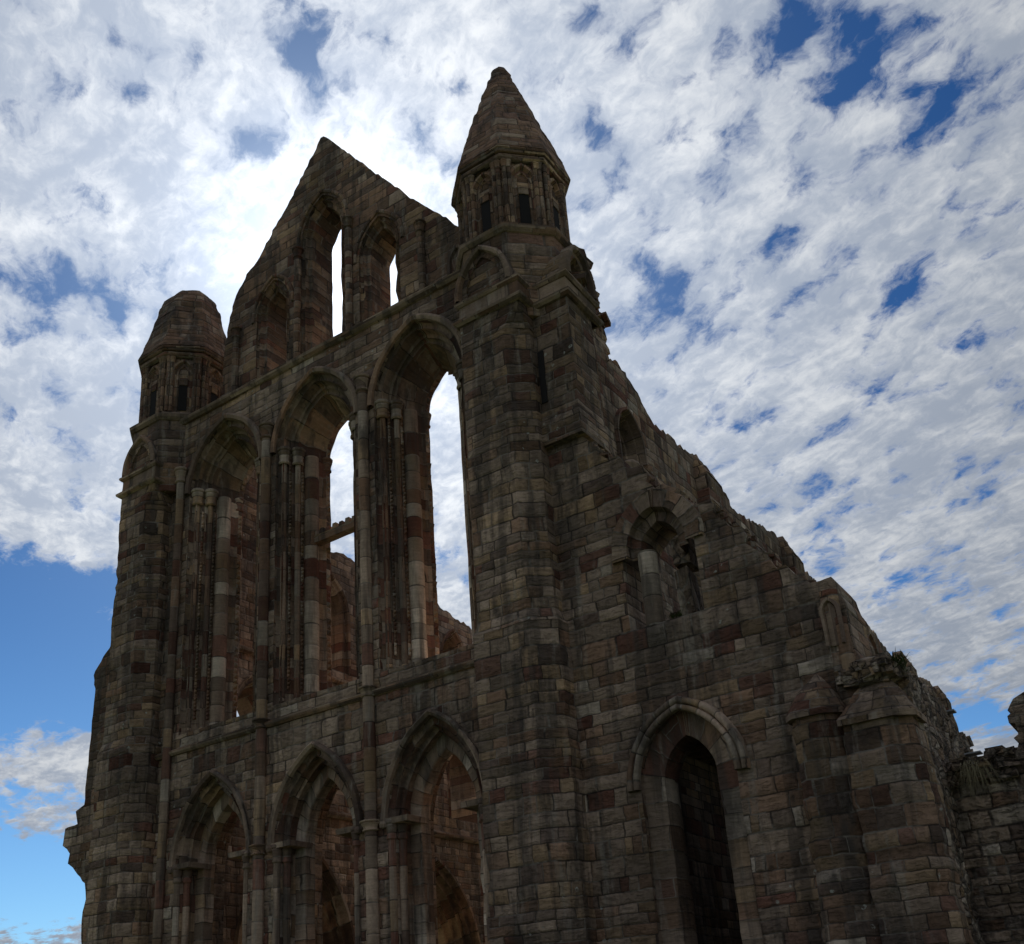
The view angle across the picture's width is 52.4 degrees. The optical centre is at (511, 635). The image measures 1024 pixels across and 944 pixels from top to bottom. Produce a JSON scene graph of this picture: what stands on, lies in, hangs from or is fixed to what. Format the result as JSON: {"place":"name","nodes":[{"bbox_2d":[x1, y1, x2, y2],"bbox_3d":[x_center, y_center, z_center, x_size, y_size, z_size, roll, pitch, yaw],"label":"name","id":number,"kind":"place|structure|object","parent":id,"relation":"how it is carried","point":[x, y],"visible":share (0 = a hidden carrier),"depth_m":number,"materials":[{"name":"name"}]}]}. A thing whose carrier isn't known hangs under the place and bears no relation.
{"place":"outdoors","nodes":[
{"label":"outdoors","id":0,"kind":"place"},
{"bbox_2d":[0,0,1023,943],"label":"sky","id":1,"kind":"structure","parent":0,"point":[800,223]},
{"label":"ground","id":2,"kind":"structure","parent":0,"visible":0},
{"bbox_2d":[223,469,484,943],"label":"arcade wall","id":3,"kind":"structure","parent":2,"relation":"on","point":[460,903],"depth_m":28.83,"materials":[{"name":"stone"}]},
{"bbox_2d":[63,67,986,943],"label":"abbey ruin","id":4,"kind":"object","parent":2,"relation":"on","point":[761,741],"visible":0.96,"depth_m":19.18,"materials":[{"name":"stone"}]},
{"bbox_2d":[167,770,252,943],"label":"pointed window","id":5,"kind":"structure","parent":4,"relation":"in","point":[193,877],"depth_m":21.02,"materials":[{"name":"stone"}]},
{"bbox_2d":[177,413,261,748],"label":"lancet window","id":6,"kind":"structure","parent":4,"relation":"in","point":[209,688],"depth_m":23.58,"materials":[{"name":"stone"}]},
{"bbox_2d":[265,741,363,943],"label":"pointed window","id":7,"kind":"structure","parent":4,"relation":"in","point":[292,846],"depth_m":19.55,"materials":[{"name":"stone"}]},
{"bbox_2d":[270,366,359,719],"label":"lancet window","id":8,"kind":"structure","parent":4,"relation":"in","point":[302,665],"depth_m":22.15,"materials":[{"name":"stone"}]},
{"bbox_2d":[367,313,477,686],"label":"lancet window","id":9,"kind":"structure","parent":4,"relation":"in","point":[413,371],"depth_m":20.75,"materials":[{"name":"stone"}]},
{"bbox_2d":[379,708,490,943],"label":"pointed window","id":10,"kind":"structure","parent":4,"relation":"in","point":[406,821],"depth_m":18.12,"materials":[{"name":"stone"}]},
{"bbox_2d":[669,610,682,617],"bbox_3d":[2.544,-0.345,16.186,0.262,0.148,0.274,-17,-25,30],"label":"grass tuft","id":11,"kind":"object","parent":4,"relation":"on","point":[679,613],"visible":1,"depth_m":16.20,"materials":[{"name":"green plant"}]},
{"bbox_2d":[878,646,912,673],"bbox_3d":[5.233,0.382,14.176,0.636,0.489,0.707,-17,-25,30],"label":"grass tuft","id":12,"kind":"object","parent":4,"relation":"on","point":[896,658],"visible":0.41,"depth_m":14.14,"materials":[{"name":"green plant"}]},
{"bbox_2d":[945,692,1023,943],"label":"ruined wall","id":13,"kind":"structure","parent":2,"relation":"on","point":[992,828],"depth_m":14.26,"materials":[{"name":"stone"}]},
{"bbox_2d":[952,757,1012,804],"bbox_3d":[6.358,2.029,14.251,0.589,0.802,0.660,1,-22,-14],"label":"grass tuft","id":14,"kind":"object","parent":13,"relation":"attached to","point":[969,773],"visible":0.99,"depth_m":14.35,"materials":[{"name":"green plant"}]}
]}

